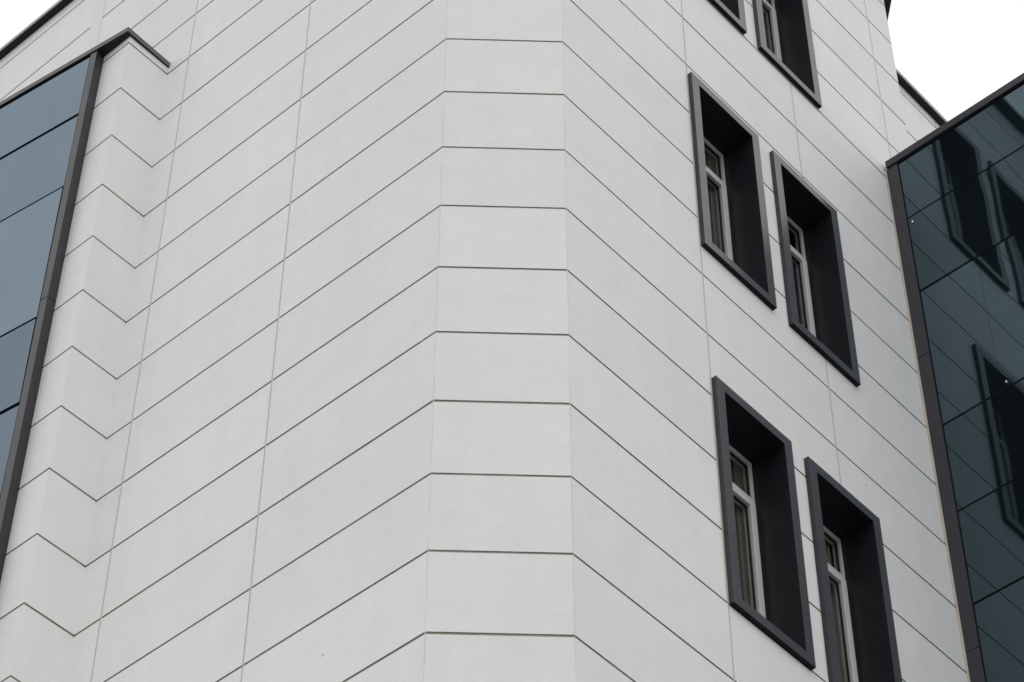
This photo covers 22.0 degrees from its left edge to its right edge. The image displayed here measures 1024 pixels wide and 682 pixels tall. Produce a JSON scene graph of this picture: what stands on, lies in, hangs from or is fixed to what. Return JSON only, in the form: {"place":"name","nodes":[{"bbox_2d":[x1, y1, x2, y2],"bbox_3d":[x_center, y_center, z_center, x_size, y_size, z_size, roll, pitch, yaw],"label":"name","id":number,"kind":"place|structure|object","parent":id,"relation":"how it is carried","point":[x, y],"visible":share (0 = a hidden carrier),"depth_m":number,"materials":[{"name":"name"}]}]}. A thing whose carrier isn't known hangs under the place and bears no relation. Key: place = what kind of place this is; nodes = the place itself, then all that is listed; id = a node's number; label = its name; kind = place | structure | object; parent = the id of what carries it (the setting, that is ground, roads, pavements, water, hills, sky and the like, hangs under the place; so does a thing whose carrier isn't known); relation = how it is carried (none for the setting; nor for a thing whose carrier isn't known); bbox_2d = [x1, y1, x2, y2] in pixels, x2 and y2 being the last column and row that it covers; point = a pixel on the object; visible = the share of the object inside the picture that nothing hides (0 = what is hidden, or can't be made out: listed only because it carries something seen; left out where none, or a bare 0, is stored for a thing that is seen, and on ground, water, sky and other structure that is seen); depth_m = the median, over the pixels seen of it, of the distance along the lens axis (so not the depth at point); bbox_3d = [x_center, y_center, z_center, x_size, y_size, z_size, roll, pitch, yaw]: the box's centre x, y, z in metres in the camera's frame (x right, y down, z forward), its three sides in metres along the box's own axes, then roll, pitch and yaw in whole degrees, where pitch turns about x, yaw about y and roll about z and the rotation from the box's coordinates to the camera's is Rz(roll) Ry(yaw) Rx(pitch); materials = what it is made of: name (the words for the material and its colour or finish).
{"place":"outdoors","nodes":[
{"label":"outdoors","id":0,"kind":"place"},
{"bbox_2d":[0,0,1023,120],"label":"sky","id":1,"kind":"structure","parent":0,"point":[956,54],"materials":[{"name":"white"}]},
{"label":"ground","id":2,"kind":"structure","parent":0,"visible":0},
{"bbox_2d":[0,27,169,582],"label":"glass wing","id":3,"kind":"structure","parent":2,"relation":"on","point":[45,122],"depth_m":19.87,"materials":[{"name":"blue glass"}]},
{"bbox_2d":[0,0,967,681],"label":"white building","id":4,"kind":"structure","parent":2,"relation":"on","point":[442,340],"depth_m":17.36,"materials":[{"name":"stone"}]},
{"bbox_2d":[708,0,746,34],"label":"window","id":5,"kind":"structure","parent":4,"relation":"in","point":[733,10],"depth_m":20.98,"materials":[{"name":"black metal"}]},
{"bbox_2d":[687,72,776,310],"bbox_3d":[1.473,-1.039,19.126,0.338,1.974,0.817,-33,-56,27],"label":"window","id":6,"kind":"structure","parent":4,"relation":"in","point":[745,251],"depth_m":19.36,"materials":[{"name":"black metal"}]},
{"bbox_2d":[710,376,815,670],"bbox_3d":[1.463,1.191,16.678,0.338,1.974,0.820,-33,-56,27],"label":"window","id":7,"kind":"structure","parent":4,"relation":"in","point":[779,608],"depth_m":16.86,"materials":[{"name":"black metal"}]},
{"bbox_2d":[763,0,770,50],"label":"curtain","id":8,"kind":"object","parent":4,"relation":"hanging from","point":[766,30],"depth_m":22.57,"materials":[{"name":"fabric"}]},
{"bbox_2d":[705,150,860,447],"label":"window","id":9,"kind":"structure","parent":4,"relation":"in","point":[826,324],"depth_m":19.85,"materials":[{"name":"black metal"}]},
{"bbox_2d":[752,0,821,108],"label":"window","id":10,"kind":"structure","parent":4,"relation":"in","point":[792,53],"depth_m":22.09,"materials":[{"name":"black metal"}]},
{"bbox_2d":[792,234,802,319],"bbox_3d":[2.292,-0.108,19.947,0.064,1.903,0.287,-33,-56,26],"label":"curtain","id":11,"kind":"object","parent":4,"relation":"hanging from","point":[794,242],"visible":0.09,"depth_m":20.50,"materials":[{"name":"fabric"}]},
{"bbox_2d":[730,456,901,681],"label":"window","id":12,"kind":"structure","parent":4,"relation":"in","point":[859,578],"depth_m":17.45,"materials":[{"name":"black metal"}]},
{"bbox_2d":[825,540,845,681],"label":"curtain","id":13,"kind":"object","parent":4,"relation":"hanging from","point":[829,554],"visible":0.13,"depth_m":17.57,"materials":[{"name":"fabric"}]},
{"bbox_2d":[885,73,1023,681],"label":"glass wing","id":14,"kind":"structure","parent":2,"relation":"on","point":[955,186],"depth_m":19.96,"materials":[{"name":"glass"}]}
]}

